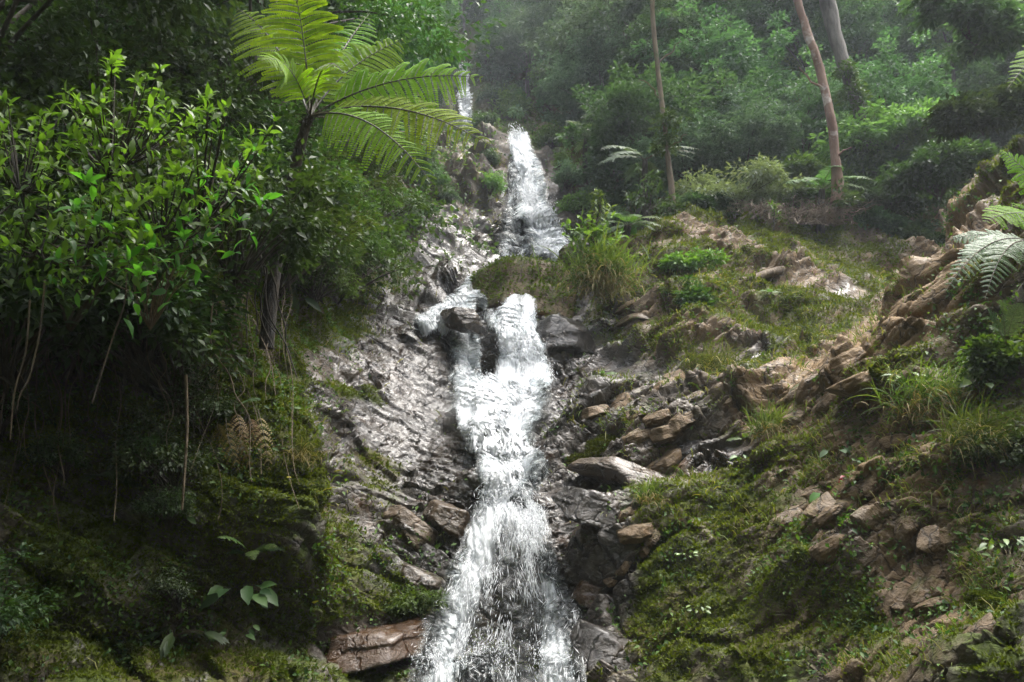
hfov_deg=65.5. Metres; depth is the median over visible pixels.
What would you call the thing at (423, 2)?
bushy tree
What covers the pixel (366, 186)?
bank shrub
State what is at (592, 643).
boulder
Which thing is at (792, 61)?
light green tree
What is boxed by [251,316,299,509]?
vine
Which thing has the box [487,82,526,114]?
cliff shrub
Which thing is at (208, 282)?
shade shrub
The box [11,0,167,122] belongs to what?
shade shrub
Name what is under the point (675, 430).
stone
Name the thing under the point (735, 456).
plant
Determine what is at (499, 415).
waterfall
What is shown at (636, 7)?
broadleaf tree
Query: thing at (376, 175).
bank shrub
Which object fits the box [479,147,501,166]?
cliff shrub
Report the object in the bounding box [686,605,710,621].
plant
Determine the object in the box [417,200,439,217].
cliff shrub
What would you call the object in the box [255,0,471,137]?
bushy tree
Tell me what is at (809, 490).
stone
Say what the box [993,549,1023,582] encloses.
stone
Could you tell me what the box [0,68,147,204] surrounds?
shade shrub
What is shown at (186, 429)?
vine
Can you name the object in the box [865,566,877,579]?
stone
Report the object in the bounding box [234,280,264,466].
vine
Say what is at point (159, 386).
vine
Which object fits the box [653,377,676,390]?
stone
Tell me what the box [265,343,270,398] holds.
vine
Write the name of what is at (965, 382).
plant
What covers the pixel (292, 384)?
vine
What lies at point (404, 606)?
bush
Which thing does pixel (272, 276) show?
hanging root
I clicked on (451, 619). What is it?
waterfall
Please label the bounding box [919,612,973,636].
boulder
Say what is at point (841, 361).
slab
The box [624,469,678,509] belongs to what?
grass tussock
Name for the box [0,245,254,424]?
shade shrub
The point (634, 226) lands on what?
cliff shrub
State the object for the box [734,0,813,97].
tall tree
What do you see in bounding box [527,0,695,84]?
broadleaf tree
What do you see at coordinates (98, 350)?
shade shrub
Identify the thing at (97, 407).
vine
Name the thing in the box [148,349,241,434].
shade shrub
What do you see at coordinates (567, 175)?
cliff shrub
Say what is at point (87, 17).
shade shrub
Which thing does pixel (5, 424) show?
shade shrub
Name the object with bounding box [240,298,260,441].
vine
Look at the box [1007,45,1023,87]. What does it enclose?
fern
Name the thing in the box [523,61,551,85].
cliff shrub
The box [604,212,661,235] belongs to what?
tree fern
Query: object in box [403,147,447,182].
cliff shrub
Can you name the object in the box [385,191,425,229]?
cliff shrub
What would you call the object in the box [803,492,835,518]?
stone
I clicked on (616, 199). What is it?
cliff shrub
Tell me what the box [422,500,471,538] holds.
boulder
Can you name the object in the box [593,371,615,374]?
fern
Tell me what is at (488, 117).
cliff shrub
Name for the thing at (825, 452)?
plant
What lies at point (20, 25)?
shade shrub
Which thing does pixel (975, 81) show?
bushy tree
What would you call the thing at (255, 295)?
hanging root
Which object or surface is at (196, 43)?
shade shrub
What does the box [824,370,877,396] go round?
slab
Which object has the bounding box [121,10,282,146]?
shade shrub
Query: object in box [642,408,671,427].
stone
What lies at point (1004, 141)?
understorey tree
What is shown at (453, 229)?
slab
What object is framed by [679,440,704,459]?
slab
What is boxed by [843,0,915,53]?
tall tree
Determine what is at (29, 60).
shade shrub
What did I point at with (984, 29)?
tree
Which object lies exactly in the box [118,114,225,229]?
shade shrub
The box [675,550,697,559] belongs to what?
plant
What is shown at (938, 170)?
bush
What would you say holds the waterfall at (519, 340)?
on the terrain at (402, 426)
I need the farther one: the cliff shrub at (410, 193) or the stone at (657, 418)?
the cliff shrub at (410, 193)
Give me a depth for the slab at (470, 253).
22.20 m
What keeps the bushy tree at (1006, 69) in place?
on the terrain at (402, 426)
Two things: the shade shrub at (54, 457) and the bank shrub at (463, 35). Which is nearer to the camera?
the shade shrub at (54, 457)
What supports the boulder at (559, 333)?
on the terrain at (402, 426)
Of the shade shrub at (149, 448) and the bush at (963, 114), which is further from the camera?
the bush at (963, 114)
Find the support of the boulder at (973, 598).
on the terrain at (402, 426)
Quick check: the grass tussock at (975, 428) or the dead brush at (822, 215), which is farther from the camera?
the dead brush at (822, 215)
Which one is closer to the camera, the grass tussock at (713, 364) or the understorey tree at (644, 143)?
the grass tussock at (713, 364)
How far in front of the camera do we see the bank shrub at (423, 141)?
24.70 m
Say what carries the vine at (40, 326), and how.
hanging from the broadleaf shrub at (114, 160)
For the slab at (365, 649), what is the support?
on the terrain at (402, 426)
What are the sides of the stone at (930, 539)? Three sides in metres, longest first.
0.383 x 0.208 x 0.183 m
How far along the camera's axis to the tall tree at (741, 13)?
32.26 m
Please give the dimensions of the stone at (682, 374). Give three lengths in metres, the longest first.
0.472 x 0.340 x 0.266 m
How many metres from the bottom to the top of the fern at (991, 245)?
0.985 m
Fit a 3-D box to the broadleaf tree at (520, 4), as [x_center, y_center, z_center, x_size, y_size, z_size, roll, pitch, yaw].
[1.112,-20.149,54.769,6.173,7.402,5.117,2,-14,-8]
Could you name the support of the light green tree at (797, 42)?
on the terrain at (402, 426)
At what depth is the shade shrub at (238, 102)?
10.98 m
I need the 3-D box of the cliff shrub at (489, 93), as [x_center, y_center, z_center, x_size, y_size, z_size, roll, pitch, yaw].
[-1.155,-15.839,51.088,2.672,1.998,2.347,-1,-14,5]
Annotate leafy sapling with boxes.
[560,208,628,265]
[585,186,617,247]
[621,163,677,229]
[767,200,780,231]
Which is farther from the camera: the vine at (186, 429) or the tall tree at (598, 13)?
the tall tree at (598, 13)
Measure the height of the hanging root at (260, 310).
1.343 m
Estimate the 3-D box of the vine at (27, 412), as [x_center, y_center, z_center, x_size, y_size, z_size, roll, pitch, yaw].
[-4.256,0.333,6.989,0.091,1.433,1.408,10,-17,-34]
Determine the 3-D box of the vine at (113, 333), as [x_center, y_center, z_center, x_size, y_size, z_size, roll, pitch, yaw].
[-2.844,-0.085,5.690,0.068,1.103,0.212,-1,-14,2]
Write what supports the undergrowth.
on the terrain at (402, 426)
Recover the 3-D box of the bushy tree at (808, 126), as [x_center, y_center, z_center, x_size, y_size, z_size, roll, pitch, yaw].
[9.667,-6.088,26.096,5.405,6.217,5.541,-3,-8,9]
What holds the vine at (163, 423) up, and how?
hanging from the terrain at (402, 426)
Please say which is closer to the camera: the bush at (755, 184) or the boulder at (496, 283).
the boulder at (496, 283)
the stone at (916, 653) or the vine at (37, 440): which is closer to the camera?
the stone at (916, 653)
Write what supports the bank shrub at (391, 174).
on the terrain at (402, 426)
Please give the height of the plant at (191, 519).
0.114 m
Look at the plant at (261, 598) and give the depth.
7.00 m
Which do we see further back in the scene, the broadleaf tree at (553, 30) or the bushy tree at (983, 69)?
the broadleaf tree at (553, 30)
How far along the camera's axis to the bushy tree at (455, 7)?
49.11 m
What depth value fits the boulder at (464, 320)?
13.77 m
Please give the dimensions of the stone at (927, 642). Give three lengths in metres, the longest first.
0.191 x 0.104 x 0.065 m
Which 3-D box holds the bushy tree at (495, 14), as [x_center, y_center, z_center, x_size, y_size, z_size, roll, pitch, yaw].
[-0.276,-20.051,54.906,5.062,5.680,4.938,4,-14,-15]
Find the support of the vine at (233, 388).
hanging from the terrain at (402, 426)
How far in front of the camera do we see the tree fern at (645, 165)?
22.80 m
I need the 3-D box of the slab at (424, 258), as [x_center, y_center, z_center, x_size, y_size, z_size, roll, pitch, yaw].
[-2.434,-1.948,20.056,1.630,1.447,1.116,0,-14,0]
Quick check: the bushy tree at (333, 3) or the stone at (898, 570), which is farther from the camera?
the bushy tree at (333, 3)
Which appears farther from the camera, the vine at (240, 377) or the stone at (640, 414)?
the stone at (640, 414)
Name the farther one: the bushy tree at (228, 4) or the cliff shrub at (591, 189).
the cliff shrub at (591, 189)
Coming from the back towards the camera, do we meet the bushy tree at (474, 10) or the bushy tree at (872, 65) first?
the bushy tree at (474, 10)
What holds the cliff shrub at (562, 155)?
on the terrain at (402, 426)
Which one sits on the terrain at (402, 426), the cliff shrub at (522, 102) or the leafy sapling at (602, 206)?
the cliff shrub at (522, 102)
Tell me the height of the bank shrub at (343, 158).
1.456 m
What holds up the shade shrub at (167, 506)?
on the terrain at (402, 426)
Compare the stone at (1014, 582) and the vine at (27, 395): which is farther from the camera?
the vine at (27, 395)
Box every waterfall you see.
[409,478,586,681]
[419,274,486,335]
[450,315,482,385]
[450,371,547,518]
[453,60,472,129]
[486,311,498,326]
[495,293,557,384]
[502,160,530,255]
[504,122,569,260]
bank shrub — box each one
[232,167,386,286]
[235,124,370,223]
[258,179,379,275]
[265,117,380,207]
[280,156,387,227]
[284,238,365,307]
[299,247,358,303]
[308,131,375,194]
[318,191,399,281]
[325,171,376,233]
[330,139,406,196]
[335,215,429,304]
[344,86,429,164]
[344,172,435,267]
[345,137,412,209]
[357,156,450,239]
[434,1,460,33]
[441,21,473,71]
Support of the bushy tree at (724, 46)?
on the terrain at (402, 426)
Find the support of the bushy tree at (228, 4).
on the terrain at (402, 426)
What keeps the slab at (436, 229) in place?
on the terrain at (402, 426)
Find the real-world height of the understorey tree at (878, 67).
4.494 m
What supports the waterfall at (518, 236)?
on the terrain at (402, 426)
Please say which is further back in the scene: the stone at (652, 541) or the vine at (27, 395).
the stone at (652, 541)
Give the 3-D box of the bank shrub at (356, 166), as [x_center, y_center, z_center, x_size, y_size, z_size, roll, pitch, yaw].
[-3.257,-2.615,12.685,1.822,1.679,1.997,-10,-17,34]
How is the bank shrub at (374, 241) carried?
on the terrain at (402, 426)
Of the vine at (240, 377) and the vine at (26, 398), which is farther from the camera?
the vine at (240, 377)
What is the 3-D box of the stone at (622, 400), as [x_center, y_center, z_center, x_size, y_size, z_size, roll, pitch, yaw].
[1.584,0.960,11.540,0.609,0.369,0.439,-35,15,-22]
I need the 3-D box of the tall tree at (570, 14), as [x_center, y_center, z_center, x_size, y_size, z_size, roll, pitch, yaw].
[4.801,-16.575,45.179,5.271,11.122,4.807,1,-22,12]
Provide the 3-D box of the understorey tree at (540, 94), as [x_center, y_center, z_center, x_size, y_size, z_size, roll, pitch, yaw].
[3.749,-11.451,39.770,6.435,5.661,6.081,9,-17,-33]
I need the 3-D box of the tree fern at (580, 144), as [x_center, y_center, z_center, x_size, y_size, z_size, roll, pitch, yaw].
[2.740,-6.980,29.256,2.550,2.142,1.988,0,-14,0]
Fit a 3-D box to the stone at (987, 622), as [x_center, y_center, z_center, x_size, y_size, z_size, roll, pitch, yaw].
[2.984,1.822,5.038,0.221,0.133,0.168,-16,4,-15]
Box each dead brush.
[727,197,805,221]
[775,189,881,226]
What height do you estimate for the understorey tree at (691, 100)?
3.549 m
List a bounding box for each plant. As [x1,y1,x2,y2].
[139,620,228,659]
[158,512,195,523]
[199,580,278,609]
[205,624,259,650]
[286,288,320,317]
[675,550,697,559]
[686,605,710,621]
[729,454,747,460]
[810,491,836,501]
[819,447,850,459]
[882,372,925,381]
[959,379,1006,399]
[975,537,1023,553]
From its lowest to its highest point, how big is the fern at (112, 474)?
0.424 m
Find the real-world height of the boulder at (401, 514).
0.627 m
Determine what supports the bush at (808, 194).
on the terrain at (402, 426)
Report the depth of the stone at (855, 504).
7.34 m
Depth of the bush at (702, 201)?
20.69 m
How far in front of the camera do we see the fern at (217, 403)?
7.69 m
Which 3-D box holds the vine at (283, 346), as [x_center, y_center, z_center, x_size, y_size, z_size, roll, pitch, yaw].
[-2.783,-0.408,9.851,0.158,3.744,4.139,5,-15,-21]
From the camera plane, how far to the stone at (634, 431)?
10.63 m
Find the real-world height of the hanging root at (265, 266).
1.094 m
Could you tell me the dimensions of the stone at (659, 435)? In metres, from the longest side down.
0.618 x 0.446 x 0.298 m
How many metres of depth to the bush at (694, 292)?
13.80 m
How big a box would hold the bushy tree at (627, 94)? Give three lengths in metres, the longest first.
6.664 x 5.940 x 5.794 m
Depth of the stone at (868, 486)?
7.28 m
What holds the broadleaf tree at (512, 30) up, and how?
on the terrain at (402, 426)
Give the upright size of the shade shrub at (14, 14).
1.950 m
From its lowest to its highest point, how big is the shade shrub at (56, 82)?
2.064 m
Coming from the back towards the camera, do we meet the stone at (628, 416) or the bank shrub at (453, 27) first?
the bank shrub at (453, 27)
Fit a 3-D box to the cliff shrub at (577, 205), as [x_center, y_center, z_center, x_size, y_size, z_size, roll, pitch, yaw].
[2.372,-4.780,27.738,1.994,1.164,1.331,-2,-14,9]
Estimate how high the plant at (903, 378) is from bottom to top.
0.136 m
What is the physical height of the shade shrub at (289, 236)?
1.685 m
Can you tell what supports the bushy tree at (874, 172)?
on the terrain at (402, 426)
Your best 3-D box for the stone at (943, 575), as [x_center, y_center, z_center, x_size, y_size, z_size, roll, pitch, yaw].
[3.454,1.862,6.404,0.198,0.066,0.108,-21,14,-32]
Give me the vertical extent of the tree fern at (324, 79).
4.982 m
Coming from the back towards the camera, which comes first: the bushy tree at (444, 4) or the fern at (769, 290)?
the bushy tree at (444, 4)
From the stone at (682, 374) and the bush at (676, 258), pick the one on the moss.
the bush at (676, 258)
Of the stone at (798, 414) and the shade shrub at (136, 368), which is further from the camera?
the stone at (798, 414)
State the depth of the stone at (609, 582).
8.55 m
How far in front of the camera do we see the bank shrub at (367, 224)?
11.05 m
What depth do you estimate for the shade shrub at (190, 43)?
11.52 m
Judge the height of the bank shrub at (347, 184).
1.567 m
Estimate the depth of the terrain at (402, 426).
8.81 m
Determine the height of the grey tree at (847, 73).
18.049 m
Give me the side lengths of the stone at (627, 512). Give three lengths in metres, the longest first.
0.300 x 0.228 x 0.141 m
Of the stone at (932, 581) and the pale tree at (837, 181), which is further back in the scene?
the pale tree at (837, 181)
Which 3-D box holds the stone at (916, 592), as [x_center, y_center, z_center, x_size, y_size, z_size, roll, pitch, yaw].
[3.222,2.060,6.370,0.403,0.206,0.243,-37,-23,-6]
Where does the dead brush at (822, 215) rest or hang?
on the terrain at (402, 426)
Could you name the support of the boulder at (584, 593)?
on the terrain at (402, 426)
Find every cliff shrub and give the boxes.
[385,132,430,164]
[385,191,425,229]
[397,186,424,202]
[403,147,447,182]
[410,161,451,188]
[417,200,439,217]
[425,88,446,107]
[434,182,462,203]
[466,109,502,130]
[469,34,513,72]
[475,80,512,104]
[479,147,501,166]
[479,170,507,197]
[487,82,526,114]
[497,94,536,117]
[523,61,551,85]
[529,120,568,148]
[550,157,582,189]
[551,147,572,166]
[553,186,605,215]
[558,114,583,138]
[576,170,618,203]
[579,152,627,180]
[593,217,641,232]
[599,203,632,228]
[601,192,629,211]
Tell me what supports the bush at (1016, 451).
on the terrain at (402, 426)
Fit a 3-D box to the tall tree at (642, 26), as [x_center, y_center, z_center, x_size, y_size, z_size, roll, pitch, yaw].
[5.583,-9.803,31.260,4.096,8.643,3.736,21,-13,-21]
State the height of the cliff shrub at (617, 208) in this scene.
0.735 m
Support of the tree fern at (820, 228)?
on the terrain at (402, 426)
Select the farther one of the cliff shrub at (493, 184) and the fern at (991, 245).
the cliff shrub at (493, 184)
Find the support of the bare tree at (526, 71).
on the terrain at (402, 426)
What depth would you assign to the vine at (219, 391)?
7.52 m
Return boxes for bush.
[380,577,450,623]
[531,220,664,311]
[657,245,731,273]
[665,153,812,215]
[672,274,719,308]
[675,189,734,212]
[742,148,830,191]
[773,182,849,218]
[806,96,969,188]
[825,169,961,220]
[849,204,912,235]
[872,137,1003,201]
[890,217,945,245]
[919,77,1023,144]
[948,408,1023,468]
[953,326,1023,389]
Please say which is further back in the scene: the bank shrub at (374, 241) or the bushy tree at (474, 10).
the bushy tree at (474, 10)
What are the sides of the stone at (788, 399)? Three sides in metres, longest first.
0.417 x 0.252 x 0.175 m
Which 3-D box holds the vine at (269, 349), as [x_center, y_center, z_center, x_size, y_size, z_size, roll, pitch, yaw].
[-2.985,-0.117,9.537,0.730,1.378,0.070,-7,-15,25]
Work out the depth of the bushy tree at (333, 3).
16.28 m
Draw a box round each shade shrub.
[0,0,183,141]
[0,9,78,111]
[0,9,87,97]
[0,24,153,137]
[0,37,53,141]
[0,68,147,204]
[0,91,114,335]
[0,106,111,214]
[0,129,76,179]
[0,166,171,260]
[0,167,152,418]
[0,190,215,387]
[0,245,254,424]
[0,385,50,442]
[0,534,67,642]
[1,2,31,30]
[1,154,249,395]
[4,230,162,367]
[6,9,193,211]
[8,426,91,483]
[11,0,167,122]
[13,123,262,363]
[14,79,249,283]
[24,3,139,37]
[30,6,190,136]
[98,395,224,496]
[99,0,221,76]
[99,2,214,117]
[116,422,190,475]
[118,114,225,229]
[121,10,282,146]
[123,136,360,307]
[126,481,199,530]
[133,564,205,612]
[135,108,292,213]
[147,40,317,168]
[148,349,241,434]
[215,1,325,122]
[215,95,372,220]
[230,181,362,297]
[232,68,309,156]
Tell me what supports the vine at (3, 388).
hanging from the terrain at (402, 426)
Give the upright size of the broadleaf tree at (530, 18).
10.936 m
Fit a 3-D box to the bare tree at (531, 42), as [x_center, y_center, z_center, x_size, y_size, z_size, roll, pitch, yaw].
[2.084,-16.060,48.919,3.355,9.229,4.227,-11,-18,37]
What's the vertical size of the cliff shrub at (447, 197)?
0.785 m
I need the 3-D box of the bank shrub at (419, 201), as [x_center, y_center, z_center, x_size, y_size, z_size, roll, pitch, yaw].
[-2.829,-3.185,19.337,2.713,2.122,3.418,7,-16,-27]
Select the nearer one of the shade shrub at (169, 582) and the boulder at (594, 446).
the shade shrub at (169, 582)
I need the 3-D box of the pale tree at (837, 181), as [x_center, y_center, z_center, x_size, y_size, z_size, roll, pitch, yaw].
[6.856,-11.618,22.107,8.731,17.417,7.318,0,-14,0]
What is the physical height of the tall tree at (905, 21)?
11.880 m
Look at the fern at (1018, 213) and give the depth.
6.91 m
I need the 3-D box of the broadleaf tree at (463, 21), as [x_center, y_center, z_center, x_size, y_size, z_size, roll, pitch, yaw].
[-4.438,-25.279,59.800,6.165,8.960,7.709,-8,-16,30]
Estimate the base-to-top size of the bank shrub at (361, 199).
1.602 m
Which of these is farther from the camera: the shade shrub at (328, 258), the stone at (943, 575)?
the shade shrub at (328, 258)
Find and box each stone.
[581,404,609,419]
[603,576,616,587]
[609,392,634,408]
[614,561,631,575]
[616,522,653,544]
[617,507,634,522]
[621,428,650,443]
[622,428,640,446]
[625,410,630,421]
[629,410,644,423]
[639,545,649,558]
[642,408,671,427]
[644,528,660,549]
[647,448,681,474]
[649,425,685,444]
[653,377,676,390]
[662,369,684,380]
[664,412,682,440]
[670,411,695,430]
[722,397,735,405]
[739,266,785,279]
[778,514,795,533]
[782,381,800,403]
[782,410,803,425]
[789,488,810,510]
[795,373,817,404]
[800,484,823,500]
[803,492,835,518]
[805,504,844,528]
[808,533,845,564]
[810,528,827,542]
[811,392,836,413]
[818,480,832,488]
[847,501,858,512]
[859,475,881,497]
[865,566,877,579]
[870,571,886,589]
[889,602,904,612]
[893,513,918,545]
[893,559,909,575]
[900,576,930,613]
[911,627,935,655]
[913,596,949,614]
[916,525,944,554]
[920,630,937,651]
[923,575,947,596]
[924,564,943,578]
[940,572,945,578]
[948,584,962,604]
[963,612,995,633]
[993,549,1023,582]
[994,573,1017,589]
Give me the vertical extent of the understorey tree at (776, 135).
3.899 m
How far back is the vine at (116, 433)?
6.82 m
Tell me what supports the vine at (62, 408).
hanging from the terrain at (402, 426)
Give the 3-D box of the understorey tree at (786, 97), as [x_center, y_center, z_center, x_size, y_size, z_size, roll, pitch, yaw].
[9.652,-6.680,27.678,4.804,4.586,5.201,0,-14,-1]
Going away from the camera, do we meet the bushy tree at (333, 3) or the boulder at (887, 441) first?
the boulder at (887, 441)
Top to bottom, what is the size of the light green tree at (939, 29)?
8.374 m
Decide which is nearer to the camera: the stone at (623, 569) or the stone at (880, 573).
the stone at (880, 573)
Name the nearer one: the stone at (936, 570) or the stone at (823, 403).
the stone at (936, 570)
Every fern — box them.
[41,447,150,491]
[196,397,260,410]
[211,409,273,471]
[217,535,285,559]
[229,0,490,348]
[553,121,606,184]
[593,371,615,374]
[595,138,699,229]
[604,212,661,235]
[726,431,753,440]
[760,289,781,294]
[782,166,872,233]
[945,229,1023,298]
[982,150,1023,228]
[985,300,1023,344]
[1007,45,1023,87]
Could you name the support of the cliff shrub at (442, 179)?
on the terrain at (402, 426)
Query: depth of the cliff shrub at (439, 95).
48.68 m
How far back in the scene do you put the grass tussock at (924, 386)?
7.62 m
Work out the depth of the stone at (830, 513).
7.32 m
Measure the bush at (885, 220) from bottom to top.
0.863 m
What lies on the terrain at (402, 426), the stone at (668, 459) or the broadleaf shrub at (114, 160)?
the broadleaf shrub at (114, 160)
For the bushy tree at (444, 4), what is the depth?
38.93 m
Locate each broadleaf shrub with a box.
[0,49,282,331]
[33,136,282,337]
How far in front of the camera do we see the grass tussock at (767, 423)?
9.56 m
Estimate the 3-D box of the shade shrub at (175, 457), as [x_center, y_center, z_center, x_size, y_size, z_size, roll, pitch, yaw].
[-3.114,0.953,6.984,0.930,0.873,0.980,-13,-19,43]
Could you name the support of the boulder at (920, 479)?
on the terrain at (402, 426)
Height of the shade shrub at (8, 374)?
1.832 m
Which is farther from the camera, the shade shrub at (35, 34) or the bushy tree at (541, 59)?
the bushy tree at (541, 59)
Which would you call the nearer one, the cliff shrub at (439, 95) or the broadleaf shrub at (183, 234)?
the broadleaf shrub at (183, 234)
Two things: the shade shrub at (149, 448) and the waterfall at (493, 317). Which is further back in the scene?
the waterfall at (493, 317)
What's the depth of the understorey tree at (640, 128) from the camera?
27.43 m
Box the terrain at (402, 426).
[0,4,1023,681]
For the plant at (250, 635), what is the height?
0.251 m
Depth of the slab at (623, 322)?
14.80 m
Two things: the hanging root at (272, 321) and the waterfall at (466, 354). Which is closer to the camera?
the hanging root at (272, 321)
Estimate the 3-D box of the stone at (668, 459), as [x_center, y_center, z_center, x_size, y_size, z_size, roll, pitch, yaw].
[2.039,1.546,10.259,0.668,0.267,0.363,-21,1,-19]
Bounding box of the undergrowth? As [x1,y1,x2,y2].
[0,3,1023,681]
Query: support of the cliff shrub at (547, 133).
on the terrain at (402, 426)
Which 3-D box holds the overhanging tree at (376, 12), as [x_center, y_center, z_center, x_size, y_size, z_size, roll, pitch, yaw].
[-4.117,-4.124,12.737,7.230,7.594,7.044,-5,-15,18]
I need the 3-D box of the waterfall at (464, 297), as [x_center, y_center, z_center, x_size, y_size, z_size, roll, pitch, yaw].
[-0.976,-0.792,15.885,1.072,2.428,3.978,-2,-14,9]
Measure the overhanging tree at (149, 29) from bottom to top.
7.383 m
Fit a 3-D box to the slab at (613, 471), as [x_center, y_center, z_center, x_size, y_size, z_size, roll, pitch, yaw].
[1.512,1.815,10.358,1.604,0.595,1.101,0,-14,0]
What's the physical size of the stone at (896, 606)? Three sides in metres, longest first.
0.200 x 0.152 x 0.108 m
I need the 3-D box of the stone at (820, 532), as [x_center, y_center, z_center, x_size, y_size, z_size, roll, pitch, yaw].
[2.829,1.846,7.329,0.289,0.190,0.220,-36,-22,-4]
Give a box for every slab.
[323,612,442,673]
[402,246,433,266]
[416,214,441,234]
[448,225,477,247]
[463,247,488,262]
[566,456,667,486]
[613,297,639,315]
[616,312,649,327]
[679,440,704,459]
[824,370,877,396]
[829,342,867,376]
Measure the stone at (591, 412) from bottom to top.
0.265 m
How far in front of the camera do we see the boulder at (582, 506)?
8.82 m
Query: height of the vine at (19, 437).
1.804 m
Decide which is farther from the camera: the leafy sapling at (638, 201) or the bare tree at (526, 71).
the bare tree at (526, 71)
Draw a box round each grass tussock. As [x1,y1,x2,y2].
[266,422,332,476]
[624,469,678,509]
[664,328,762,376]
[733,390,803,446]
[843,353,990,450]
[912,382,1023,475]
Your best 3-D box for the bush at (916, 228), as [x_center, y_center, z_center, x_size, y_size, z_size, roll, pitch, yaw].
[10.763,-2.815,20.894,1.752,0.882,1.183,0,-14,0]
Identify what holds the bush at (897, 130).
on the terrain at (402, 426)
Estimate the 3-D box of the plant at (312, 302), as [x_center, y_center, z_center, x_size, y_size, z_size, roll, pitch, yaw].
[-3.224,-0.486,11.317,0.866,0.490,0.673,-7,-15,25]
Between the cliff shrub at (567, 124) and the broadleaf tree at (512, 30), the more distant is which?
the broadleaf tree at (512, 30)
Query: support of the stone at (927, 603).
on the terrain at (402, 426)
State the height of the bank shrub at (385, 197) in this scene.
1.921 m
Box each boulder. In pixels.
[381,505,437,552]
[400,562,445,599]
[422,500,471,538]
[440,307,485,334]
[462,252,578,320]
[527,495,558,512]
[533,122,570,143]
[533,412,559,432]
[535,314,596,354]
[551,486,622,529]
[564,579,602,607]
[565,452,587,472]
[570,619,637,672]
[584,433,621,457]
[766,505,802,542]
[878,432,908,448]
[888,468,945,494]
[904,433,931,444]
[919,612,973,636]
[963,588,1012,618]
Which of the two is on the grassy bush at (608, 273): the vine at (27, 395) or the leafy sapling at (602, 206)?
the leafy sapling at (602, 206)
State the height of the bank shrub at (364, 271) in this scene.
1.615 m
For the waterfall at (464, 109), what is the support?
on the terrain at (402, 426)
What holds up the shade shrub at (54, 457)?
on the terrain at (402, 426)
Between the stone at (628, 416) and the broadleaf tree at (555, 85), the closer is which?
the stone at (628, 416)
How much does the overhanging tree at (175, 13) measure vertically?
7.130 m
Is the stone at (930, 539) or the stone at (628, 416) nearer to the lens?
the stone at (930, 539)
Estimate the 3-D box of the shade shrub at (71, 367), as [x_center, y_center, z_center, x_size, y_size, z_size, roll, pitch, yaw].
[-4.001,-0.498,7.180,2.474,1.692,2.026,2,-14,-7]
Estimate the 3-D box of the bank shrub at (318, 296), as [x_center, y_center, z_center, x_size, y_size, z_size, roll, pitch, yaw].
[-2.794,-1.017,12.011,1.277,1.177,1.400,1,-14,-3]
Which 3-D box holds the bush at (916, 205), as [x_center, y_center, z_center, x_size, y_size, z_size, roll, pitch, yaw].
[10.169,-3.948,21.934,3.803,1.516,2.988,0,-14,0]
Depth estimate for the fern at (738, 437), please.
9.76 m
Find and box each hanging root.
[245,252,258,357]
[248,237,274,349]
[250,245,276,333]
[254,242,262,337]
[257,239,297,377]
[269,270,286,358]
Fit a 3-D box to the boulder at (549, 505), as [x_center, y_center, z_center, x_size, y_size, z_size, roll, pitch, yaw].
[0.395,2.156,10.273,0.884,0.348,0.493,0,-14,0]
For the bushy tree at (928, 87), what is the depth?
24.36 m
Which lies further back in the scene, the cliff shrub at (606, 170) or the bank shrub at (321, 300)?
the cliff shrub at (606, 170)
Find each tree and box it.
[0,0,257,86]
[22,0,304,76]
[30,0,255,40]
[75,0,244,46]
[174,0,506,177]
[227,0,356,38]
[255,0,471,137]
[309,3,405,127]
[399,0,439,76]
[419,0,462,60]
[433,0,462,21]
[450,0,498,42]
[465,0,502,19]
[474,0,538,85]
[474,7,527,50]
[490,1,538,104]
[496,2,549,87]
[506,31,618,143]
[512,0,591,58]
[520,0,631,79]
[520,7,527,98]
[524,19,557,63]
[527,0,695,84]
[532,13,553,67]
[539,22,652,127]
[553,1,609,33]
[555,59,747,214]
[564,78,660,181]
[566,0,735,94]
[580,1,632,71]
[582,68,649,131]
[610,108,765,199]
[611,0,714,139]
[629,0,804,114]
[639,0,691,220]
[639,100,708,133]
[668,79,805,171]
[674,0,775,89]
[678,95,809,207]
[718,41,888,174]
[730,70,873,157]
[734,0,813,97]
[734,0,882,99]
[769,18,912,117]
[772,4,874,88]
[792,0,894,87]
[793,0,867,210]
[794,26,967,163]
[800,34,915,102]
[814,59,927,119]
[819,0,879,159]
[829,94,930,183]
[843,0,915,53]
[851,9,992,99]
[876,35,1023,182]
[879,0,955,87]
[892,0,1023,69]
[913,21,1015,81]
[927,49,1019,96]
[961,119,1023,152]
[979,0,1023,83]
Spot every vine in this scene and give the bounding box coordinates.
[0,329,14,419]
[4,337,19,506]
[9,300,30,439]
[10,330,43,451]
[14,331,28,459]
[16,279,45,409]
[19,361,30,453]
[34,341,58,527]
[48,350,63,474]
[53,371,69,506]
[75,323,125,455]
[91,262,126,402]
[112,364,121,519]
[153,361,164,529]
[158,353,170,421]
[181,375,188,509]
[189,341,222,521]
[190,292,249,470]
[210,302,251,481]
[225,323,244,416]
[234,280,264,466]
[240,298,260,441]
[245,295,258,400]
[248,294,280,383]
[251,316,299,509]
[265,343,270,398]
[281,288,299,484]
[283,275,291,408]
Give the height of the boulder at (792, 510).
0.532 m
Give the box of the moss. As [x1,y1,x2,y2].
[0,128,1023,681]
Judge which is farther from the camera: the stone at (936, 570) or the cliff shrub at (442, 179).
the cliff shrub at (442, 179)
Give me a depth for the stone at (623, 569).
8.51 m
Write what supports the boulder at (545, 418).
on the terrain at (402, 426)

